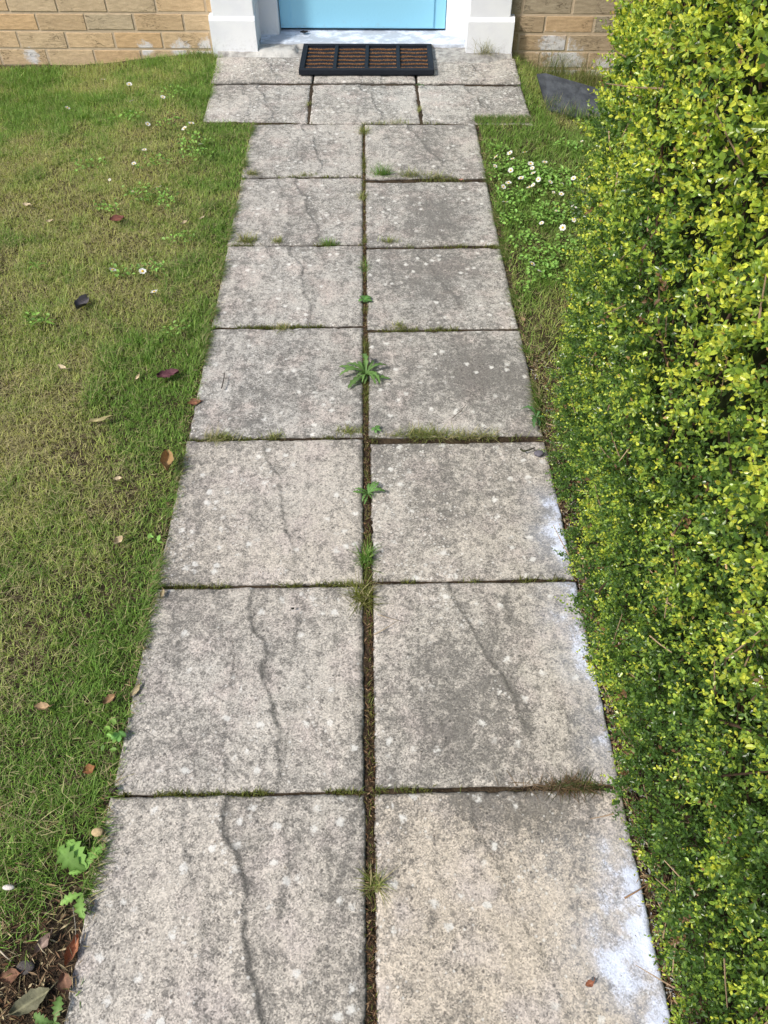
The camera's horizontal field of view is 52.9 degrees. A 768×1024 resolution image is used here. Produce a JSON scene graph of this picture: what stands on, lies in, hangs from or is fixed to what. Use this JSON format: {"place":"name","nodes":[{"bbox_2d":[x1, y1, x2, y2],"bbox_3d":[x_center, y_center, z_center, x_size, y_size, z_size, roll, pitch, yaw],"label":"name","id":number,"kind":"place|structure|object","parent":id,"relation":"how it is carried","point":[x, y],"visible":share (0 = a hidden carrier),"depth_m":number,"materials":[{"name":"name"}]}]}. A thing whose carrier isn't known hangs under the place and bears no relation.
{"place":"outdoors","nodes":[
{"label":"outdoors","id":0,"kind":"place"},
{"bbox_2d":[0,0,764,1023],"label":"ground","id":1,"kind":"structure","parent":0,"point":[80,462],"depth_m":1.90,"materials":[{"name":"green plant"}]},
{"bbox_2d":[2,884,14,889],"bbox_3d":[-0.607,0.607,1.247,0.020,0.009,0.009,-1,50,-1],"label":"pebble","id":2,"kind":"object","parent":1,"relation":"on","point":[8,887],"visible":1,"depth_m":1.25,"materials":[{"name":"stone"}]},
{"bbox_2d":[0,968,25,983],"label":"fallen leaf","id":3,"kind":"object","parent":1,"relation":"on","point":[11,978],"visible":1,"depth_m":1.18,"materials":[{"name":"brown plant"}]},
{"bbox_2d":[16,960,34,974],"bbox_3d":[-0.553,0.703,1.190,0.029,0.010,0.020,-1,50,-1],"label":"pebble","id":4,"kind":"object","parent":1,"relation":"on","point":[29,966],"visible":1,"depth_m":1.19,"materials":[{"name":"stone"}]},
{"bbox_2d":[8,980,58,1015],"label":"fallen leaf","id":5,"kind":"object","parent":1,"relation":"on","point":[30,1001],"visible":1,"depth_m":1.15,"materials":[{"name":"plant"}]},
{"bbox_2d":[34,927,52,952],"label":"fallen leaf","id":6,"kind":"object","parent":1,"relation":"on","point":[43,941],"visible":1,"depth_m":1.21,"materials":[{"name":"beige plant"}]},
{"bbox_2d":[31,316,55,324],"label":"dandelion","id":7,"kind":"object","parent":1,"relation":"on","point":[47,321],"visible":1,"depth_m":2.24,"materials":[{"name":"green plant"}]},
{"bbox_2d":[34,702,53,709],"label":"fallen leaf","id":8,"kind":"object","parent":1,"relation":"on","point":[41,705],"visible":1,"depth_m":1.45,"materials":[{"name":"beige plant"}]},
{"bbox_2d":[33,996,63,1023],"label":"dandelion","id":9,"kind":"object","parent":1,"relation":"on","point":[58,1003],"visible":1,"depth_m":1.14,"materials":[{"name":"green plant"}]},
{"bbox_2d":[57,364,68,368],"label":"fallen leaf","id":10,"kind":"object","parent":1,"relation":"on","point":[61,366],"visible":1,"depth_m":2.09,"materials":[{"name":"beige plant"}]},
{"bbox_2d":[0,698,127,1023],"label":"corner litter","id":11,"kind":"object","parent":1,"relation":"on","point":[29,985],"visible":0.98,"depth_m":1.21,"materials":[{"name":"brown plant"}]},
{"bbox_2d":[57,969,71,993],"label":"fallen leaf","id":12,"kind":"object","parent":1,"relation":"on","point":[64,983],"visible":1,"depth_m":1.17,"materials":[{"name":"brown plant"}]},
{"bbox_2d":[64,928,79,965],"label":"fallen leaf","id":13,"kind":"object","parent":1,"relation":"on","point":[72,946],"visible":1,"depth_m":1.20,"materials":[{"name":"brown plant"}]},
{"bbox_2d":[60,892,85,918],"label":"dandelion","id":14,"kind":"object","parent":1,"relation":"on","point":[79,905],"visible":1,"depth_m":1.24,"materials":[{"name":"green plant"}]},
{"bbox_2d":[56,839,105,875],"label":"dandelion","id":15,"kind":"object","parent":1,"relation":"on","point":[77,864],"visible":1,"depth_m":1.28,"materials":[{"name":"green plant"}]},
{"bbox_2d":[74,294,88,312],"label":"fallen leaf","id":16,"kind":"object","parent":1,"relation":"on","point":[81,300],"visible":1,"depth_m":2.30,"materials":[{"name":"grey plant"}]},
{"bbox_2d":[78,897,92,914],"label":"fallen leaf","id":17,"kind":"object","parent":1,"relation":"on","point":[86,901],"visible":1,"depth_m":1.25,"materials":[{"name":"plant"}]},
{"bbox_2d":[82,763,96,773],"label":"fallen leaf","id":18,"kind":"object","parent":1,"relation":"on","point":[89,771],"visible":1,"depth_m":1.38,"materials":[{"name":"orange plant"}]},
{"bbox_2d":[91,827,103,836],"bbox_3d":[-0.486,0.543,1.309,0.021,0.011,0.015,-1,50,-1],"label":"pebble","id":19,"kind":"object","parent":1,"relation":"on","point":[97,831],"visible":1,"depth_m":1.30,"materials":[{"name":"stone"}]},
{"bbox_2d":[86,413,118,422],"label":"fallen leaf","id":20,"kind":"object","parent":1,"relation":"on","point":[98,419],"visible":1,"depth_m":1.97,"materials":[{"name":"beige plant"}]},
{"bbox_2d":[102,691,116,703],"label":"fallen leaf","id":21,"kind":"object","parent":1,"relation":"on","point":[108,698],"visible":1,"depth_m":1.46,"materials":[{"name":"brown plant"}]},
{"bbox_2d":[109,214,127,220],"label":"fallen leaf","id":22,"kind":"object","parent":1,"relation":"on","point":[115,217],"visible":1,"depth_m":2.61,"materials":[{"name":"red plant"}]},
{"bbox_2d":[111,731,125,741],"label":"dandelion","id":23,"kind":"object","parent":1,"relation":"on","point":[119,735],"visible":1,"depth_m":1.42,"materials":[{"name":"green plant"}]},
{"bbox_2d":[113,535,124,544],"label":"fallen leaf","id":24,"kind":"object","parent":1,"relation":"on","point":[118,539],"visible":1,"depth_m":1.72,"materials":[{"name":"beige plant"}]},
{"bbox_2d":[23,84,214,750],"bbox_3d":[-0.838,-0.698,2.360,0.529,0.039,3.020,-4,50,-3],"label":"clover","id":25,"kind":"object","parent":1,"relation":"on","point":[113,720],"visible":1,"depth_m":2.71,"materials":[{"name":"green plant"}]},
{"bbox_2d":[130,680,140,696],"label":"fallen leaf","id":26,"kind":"object","parent":1,"relation":"on","point":[135,690],"visible":1,"depth_m":1.49,"materials":[{"name":"beige plant"}]},
{"bbox_2d":[139,268,145,279],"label":"daisy","id":27,"kind":"object","parent":1,"relation":"on","point":[142,271],"visible":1,"depth_m":2.37,"materials":[{"name":"white plant"}]},
{"bbox_2d":[160,449,173,471],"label":"fallen leaf","id":28,"kind":"object","parent":1,"relation":"on","point":[166,459],"visible":1,"depth_m":1.86,"materials":[{"name":"brown plant"}]},
{"bbox_2d":[156,368,181,377],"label":"fallen leaf","id":29,"kind":"object","parent":1,"relation":"on","point":[167,373],"visible":1,"depth_m":2.08,"materials":[{"name":"purple plant"}]},
{"bbox_2d":[187,398,202,404],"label":"fallen leaf","id":30,"kind":"object","parent":1,"relation":"on","point":[193,401],"visible":1,"depth_m":2.03,"materials":[{"name":"brown plant"}]},
{"bbox_2d":[185,43,215,64],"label":"grass tuft","id":31,"kind":"object","parent":1,"relation":"on","point":[199,51],"visible":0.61,"depth_m":3.58,"materials":[{"name":"green plant"}]},
{"bbox_2d":[64,794,366,1023],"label":"paving slab","id":32,"kind":"structure","parent":1,"relation":"on","point":[178,882],"depth_m":1.24,"materials":[{"name":"concrete"}]},
{"bbox_2d":[200,422,244,445],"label":"grass tuft","id":33,"kind":"object","parent":1,"relation":"on","point":[216,438],"visible":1,"depth_m":1.94,"materials":[{"name":"green plant"}]},
{"bbox_2d":[113,587,364,795],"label":"paving slab","id":34,"kind":"structure","parent":1,"relation":"on","point":[297,736],"depth_m":1.48,"materials":[{"name":"concrete"}]},
{"bbox_2d":[109,787,117,792],"bbox_3d":[-0.477,0.490,1.360,0.016,0.009,0.011,-1,50,-1],"label":"pebble","id":35,"kind":"object","parent":34,"relation":"on","point":[113,789],"visible":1,"depth_m":1.36,"materials":[{"name":"stone"}]},
{"bbox_2d":[203,85,309,123],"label":"paving slab","id":36,"kind":"structure","parent":1,"relation":"on","point":[266,103],"depth_m":3.26,"materials":[{"name":"concrete"}]},
{"bbox_2d":[158,439,363,586],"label":"paving slab","id":37,"kind":"structure","parent":1,"relation":"on","point":[304,530],"depth_m":1.78,"materials":[{"name":"concrete"}]},
{"bbox_2d":[211,57,312,84],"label":"paving slab","id":38,"kind":"structure","parent":1,"relation":"on","point":[250,70],"depth_m":3.46,"materials":[{"name":"concrete"}]},
{"bbox_2d":[259,427,285,439],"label":"grass tuft","id":39,"kind":"object","parent":1,"relation":"on","point":[272,433],"visible":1,"depth_m":1.95,"materials":[{"name":"green plant"}]},
{"bbox_2d":[189,328,363,440],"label":"paving slab","id":40,"kind":"structure","parent":1,"relation":"on","point":[304,371],"depth_m":2.08,"materials":[{"name":"concrete"}]},
{"bbox_2d":[267,322,295,333],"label":"grass tuft","id":41,"kind":"object","parent":40,"relation":"on","point":[283,327],"visible":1,"depth_m":2.24,"materials":[{"name":"green plant"}]},
{"bbox_2d":[335,422,368,437],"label":"grass tuft","id":42,"kind":"object","parent":40,"relation":"on","point":[349,431],"visible":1,"depth_m":1.96,"materials":[{"name":"green plant"}]},
{"bbox_2d":[212,246,363,328],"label":"paving slab","id":43,"kind":"structure","parent":1,"relation":"on","point":[263,286],"depth_m":2.37,"materials":[{"name":"concrete"}]},
{"bbox_2d":[227,178,362,246],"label":"paving slab","id":44,"kind":"structure","parent":1,"relation":"on","point":[302,209],"depth_m":2.67,"materials":[{"name":"concrete"}]},
{"bbox_2d":[228,229,261,245],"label":"grass tuft","id":45,"kind":"object","parent":44,"relation":"on","point":[245,239],"visible":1,"depth_m":2.54,"materials":[{"name":"green plant"}]},
{"bbox_2d":[271,235,281,243],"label":"grass tuft","id":46,"kind":"object","parent":44,"relation":"on","point":[277,240],"visible":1,"depth_m":2.54,"materials":[{"name":"green plant"}]},
{"bbox_2d":[357,188,368,200],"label":"grass tuft","id":47,"kind":"object","parent":44,"relation":"on","point":[360,197],"visible":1,"depth_m":2.73,"materials":[{"name":"green plant"}]},
{"bbox_2d":[241,124,362,178],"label":"paving slab","id":48,"kind":"structure","parent":1,"relation":"on","point":[329,150],"depth_m":2.96,"materials":[{"name":"concrete"}]},
{"bbox_2d":[242,167,258,176],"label":"grass tuft","id":49,"kind":"object","parent":48,"relation":"on","point":[253,173],"visible":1,"depth_m":2.84,"materials":[{"name":"green plant"}]},
{"bbox_2d":[64,111,547,930],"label":"edge grass","id":50,"kind":"structure","parent":1,"relation":"on","point":[496,117],"depth_m":1.93,"materials":[{"name":"green plant"}]},
{"bbox_2d":[0,0,630,75],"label":"brick house","id":51,"kind":"structure","parent":1,"relation":"on","point":[63,32],"depth_m":3.58,"materials":[{"name":"beige brick"}]},
{"bbox_2d":[278,0,445,29],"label":"door","id":52,"kind":"structure","parent":51,"relation":"in","point":[294,14],"depth_m":3.62,"materials":[{"name":"blue paint"}]},
{"bbox_2d":[462,38,503,55],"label":"grass tuft","id":53,"kind":"object","parent":51,"relation":"on","point":[486,52],"visible":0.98,"depth_m":3.55,"materials":[{"name":"green plant"}]},
{"bbox_2d":[319,234,338,247],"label":"grass tuft","id":54,"kind":"object","parent":1,"relation":"on","point":[329,242],"visible":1,"depth_m":2.53,"materials":[{"name":"green plant"}]},
{"bbox_2d":[110,121,603,1022],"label":"joint moss","id":55,"kind":"object","parent":1,"relation":"on","point":[294,585],"visible":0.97,"depth_m":1.66,"materials":[{"name":"green plant"}]},
{"bbox_2d":[337,566,390,617],"bbox_3d":[-0.036,0.169,1.613,0.128,0.050,0.138,-19,52,-15],"label":"grass tuft","id":56,"kind":"object","parent":1,"relation":"on","point":[362,596],"visible":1,"depth_m":1.62,"materials":[{"name":"green plant"}]},
{"bbox_2d":[355,122,372,134],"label":"grass tuft","id":57,"kind":"object","parent":1,"relation":"on","point":[363,130],"visible":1,"depth_m":3.07,"materials":[{"name":"green plant"}]},
{"bbox_2d":[309,84,419,124],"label":"paving slab","id":58,"kind":"structure","parent":1,"relation":"on","point":[344,104],"depth_m":3.25,"materials":[{"name":"concrete"}]},
{"bbox_2d":[339,354,389,387],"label":"dandelion","id":59,"kind":"object","parent":1,"relation":"on","point":[363,367],"visible":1,"depth_m":2.09,"materials":[{"name":"green plant"}]},
{"bbox_2d":[358,254,370,277],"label":"grass tuft","id":60,"kind":"object","parent":1,"relation":"on","point":[363,265],"visible":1,"depth_m":2.44,"materials":[{"name":"green plant"}]},
{"bbox_2d":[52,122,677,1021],"bbox_3d":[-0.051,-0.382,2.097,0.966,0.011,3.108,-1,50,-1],"label":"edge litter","id":61,"kind":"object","parent":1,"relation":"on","point":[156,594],"visible":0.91,"depth_m":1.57,"materials":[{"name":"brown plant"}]},
{"bbox_2d":[314,75,415,84],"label":"paving slab","id":62,"kind":"structure","parent":1,"relation":"on","point":[365,79],"depth_m":3.41,"materials":[{"name":"concrete"}]},
{"bbox_2d":[299,44,433,74],"bbox_3d":[-0.077,-2.065,3.516,0.600,0.023,0.315,0,50,0],"label":"doormat","id":63,"kind":"object","parent":62,"relation":"on","point":[366,59],"visible":1,"depth_m":3.50,"materials":[{"name":"black rubber"}]},
{"bbox_2d":[358,295,371,301],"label":"dandelion","id":64,"kind":"object","parent":1,"relation":"on","point":[363,298],"visible":1,"depth_m":2.33,"materials":[{"name":"green plant"}]},
{"bbox_2d":[351,537,382,572],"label":"grass tuft","id":65,"kind":"object","parent":1,"relation":"on","point":[367,554],"visible":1,"depth_m":1.69,"materials":[{"name":"green plant"}]},
{"bbox_2d":[353,481,385,503],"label":"dandelion","id":66,"kind":"object","parent":1,"relation":"on","point":[371,487],"visible":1,"depth_m":1.81,"materials":[{"name":"green plant"}]},
{"bbox_2d":[362,126,378,1023],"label":"joint litter","id":67,"kind":"object","parent":1,"relation":"on","point":[374,950],"visible":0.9,"depth_m":1.45,"materials":[{"name":"brown soil"}]},
{"bbox_2d":[98,134,646,1016],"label":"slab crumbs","id":68,"kind":"object","parent":1,"relation":"on","point":[350,522],"visible":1,"depth_m":1.56,"materials":[{"name":"grey concrete"}]},
{"bbox_2d":[374,117,414,124],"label":"grass tuft","id":69,"kind":"object","parent":1,"relation":"on","point":[394,121],"visible":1,"depth_m":3.12,"materials":[{"name":"green plant"}]},
{"bbox_2d":[365,124,485,180],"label":"paving slab","id":70,"kind":"structure","parent":1,"relation":"on","point":[435,148],"depth_m":2.97,"materials":[{"name":"concrete"}]},
{"bbox_2d":[363,162,396,177],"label":"grass tuft","id":71,"kind":"object","parent":70,"relation":"on","point":[383,173],"visible":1,"depth_m":2.84,"materials":[{"name":"green plant"}]},
{"bbox_2d":[395,166,432,178],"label":"grass tuft","id":72,"kind":"object","parent":70,"relation":"on","point":[409,175],"visible":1,"depth_m":2.83,"materials":[{"name":"green plant"}]},
{"bbox_2d":[419,170,451,179],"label":"grass tuft","id":73,"kind":"object","parent":70,"relation":"on","point":[439,176],"visible":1,"depth_m":2.83,"materials":[{"name":"green plant"}]},
{"bbox_2d":[365,182,499,247],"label":"paving slab","id":74,"kind":"structure","parent":1,"relation":"on","point":[426,214],"depth_m":2.66,"materials":[{"name":"concrete"}]},
{"bbox_2d":[378,235,401,243],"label":"grass tuft","id":75,"kind":"object","parent":74,"relation":"on","point":[387,240],"visible":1,"depth_m":2.54,"materials":[{"name":"green plant"}]},
{"bbox_2d":[366,248,517,330],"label":"paving slab","id":76,"kind":"structure","parent":1,"relation":"on","point":[413,293],"depth_m":2.37,"materials":[{"name":"concrete"}]},
{"bbox_2d":[383,319,409,329],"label":"grass tuft","id":77,"kind":"object","parent":76,"relation":"on","point":[398,325],"visible":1,"depth_m":2.24,"materials":[{"name":"green plant"}]},
{"bbox_2d":[368,331,542,438],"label":"paving slab","id":78,"kind":"structure","parent":1,"relation":"on","point":[480,376],"depth_m":2.08,"materials":[{"name":"concrete"}]},
{"bbox_2d":[371,425,380,432],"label":"dandelion","id":79,"kind":"object","parent":78,"relation":"on","point":[376,427],"visible":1,"depth_m":1.95,"materials":[{"name":"green plant"}]},
{"bbox_2d":[377,421,458,443],"bbox_3d":[0.092,-0.205,1.941,0.234,0.033,0.090,-1,50,-1],"label":"grass tuft","id":80,"kind":"object","parent":78,"relation":"on","point":[423,431],"visible":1,"depth_m":1.95,"materials":[{"name":"green plant"}]},
{"bbox_2d":[417,59,520,86],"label":"paving slab","id":81,"kind":"structure","parent":1,"relation":"on","point":[501,72],"depth_m":3.44,"materials":[{"name":"concrete"}]},
{"bbox_2d":[370,442,573,581],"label":"paving slab","id":82,"kind":"structure","parent":1,"relation":"on","point":[431,521],"depth_m":1.78,"materials":[{"name":"concrete"}]},
{"bbox_2d":[534,450,543,456],"bbox_3d":[0.382,-0.143,1.899,0.026,0.014,0.019,-1,50,-1],"label":"pebble","id":83,"kind":"object","parent":82,"relation":"on","point":[538,453],"visible":0.94,"depth_m":1.89,"materials":[{"name":"stone"}]},
{"bbox_2d":[418,85,531,124],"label":"paving slab","id":84,"kind":"structure","parent":1,"relation":"on","point":[459,104],"depth_m":3.26,"materials":[{"name":"concrete"}]},
{"bbox_2d":[422,423,529,444],"bbox_3d":[0.244,-0.196,1.934,0.296,0.032,0.090,-1,50,-1],"label":"grass tuft","id":85,"kind":"object","parent":1,"relation":"on","point":[474,435],"visible":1,"depth_m":1.95,"materials":[{"name":"green plant"}]},
{"bbox_2d":[373,582,617,788],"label":"paving slab","id":86,"kind":"structure","parent":1,"relation":"on","point":[525,713],"depth_m":1.49,"materials":[{"name":"concrete"}]},
{"bbox_2d":[374,789,670,1023],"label":"paving slab","id":87,"kind":"structure","parent":1,"relation":"on","point":[456,930],"depth_m":1.24,"materials":[{"name":"concrete"}]},
{"bbox_2d":[354,854,398,915],"bbox_3d":[-0.016,0.605,1.248,0.088,0.039,0.102,15,51,13],"label":"grass tuft","id":88,"kind":"object","parent":87,"relation":"on","point":[375,887],"visible":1,"depth_m":1.26,"materials":[{"name":"green plant"}]},
{"bbox_2d":[585,977,594,986],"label":"fallen leaf","id":89,"kind":"object","parent":87,"relation":"on","point":[589,983],"visible":1,"depth_m":1.17,"materials":[{"name":"orange plant"}]},
{"bbox_2d":[624,883,649,898],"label":"twig","id":90,"kind":"object","parent":87,"relation":"on","point":[627,896],"visible":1,"depth_m":1.25,"materials":[{"name":"brown wood"}]},
{"bbox_2d":[523,405,544,427],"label":"dandelion","id":91,"kind":"object","parent":1,"relation":"on","point":[533,417],"visible":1,"depth_m":1.98,"materials":[{"name":"green plant"}]},
{"bbox_2d":[484,137,589,291],"bbox_3d":[0.596,-1.060,2.670,0.427,0.043,1.048,-1,50,-1],"label":"verge clover","id":92,"kind":"object","parent":1,"relation":"on","point":[542,204],"visible":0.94,"depth_m":2.65,"materials":[{"name":"green plant"}]},
{"bbox_2d":[493,766,593,801],"bbox_3d":[0.283,0.479,1.365,0.178,0.024,0.074,-1,50,-1],"label":"grass tuft","id":93,"kind":"object","parent":1,"relation":"on","point":[540,785],"visible":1,"depth_m":1.37,"materials":[{"name":"green plant"}]},
{"bbox_2d":[477,51,612,462],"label":"verge grass","id":94,"kind":"structure","parent":1,"relation":"on","point":[533,79],"depth_m":2.80,"materials":[{"name":"green plant"}]},
{"bbox_2d":[537,93,568,109],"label":"grass tuft","id":95,"kind":"object","parent":1,"relation":"on","point":[546,103],"visible":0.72,"depth_m":3.35,"materials":[{"name":"green plant"}]},
{"bbox_2d":[525,44,585,78],"bbox_3d":[0.809,-2.082,3.567,0.336,0.142,0.339,-28,55,-22],"label":"grass tuft","id":96,"kind":"object","parent":1,"relation":"on","point":[553,69],"visible":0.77,"depth_m":3.61,"materials":[{"name":"green plant"}]},
{"bbox_2d":[559,224,565,231],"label":"daisy","id":97,"kind":"object","parent":1,"relation":"on","point":[562,227],"visible":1,"depth_m":2.53,"materials":[{"name":"white plant"}]},
{"bbox_2d":[537,73,601,119],"bbox_3d":[0.797,-1.803,3.359,0.387,0.069,0.204,29,56,23],"label":"slate piece","id":98,"kind":"object","parent":1,"relation":"on","point":[573,92],"visible":0.78,"depth_m":3.36,"materials":[{"name":"grey stone"}]},
{"bbox_2d":[550,98,593,119],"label":"grass tuft","id":99,"kind":"object","parent":1,"relation":"on","point":[569,111],"visible":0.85,"depth_m":3.30,"materials":[{"name":"green plant"}]},
{"bbox_2d":[539,763,609,803],"bbox_3d":[0.344,0.480,1.364,0.152,0.024,0.085,-1,50,-1],"label":"grass tuft","id":100,"kind":"object","parent":1,"relation":"on","point":[570,785],"visible":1,"depth_m":1.37,"materials":[{"name":"green plant"}]},
{"bbox_2d":[565,106,600,123],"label":"grass tuft","id":101,"kind":"object","parent":1,"relation":"on","point":[586,112],"visible":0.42,"depth_m":3.26,"materials":[{"name":"green plant"}]},
{"bbox_2d":[557,47,615,87],"bbox_3d":[0.923,-2.040,3.531,0.354,0.142,0.332,-37,59,-27],"label":"grass tuft","id":102,"kind":"object","parent":1,"relation":"on","point":[588,77],"visible":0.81,"depth_m":3.56,"materials":[{"name":"green plant"}]},
{"bbox_2d":[525,351,709,1023],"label":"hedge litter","id":103,"kind":"object","parent":1,"relation":"on","point":[643,879],"visible":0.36,"depth_m":1.37,"materials":[{"name":"plant"}]},
{"bbox_2d":[538,0,767,1023],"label":"hedge","id":104,"kind":"object","parent":1,"relation":"on","point":[672,328],"visible":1,"depth_m":1.01,"materials":[{"name":"green plant"}]}
]}

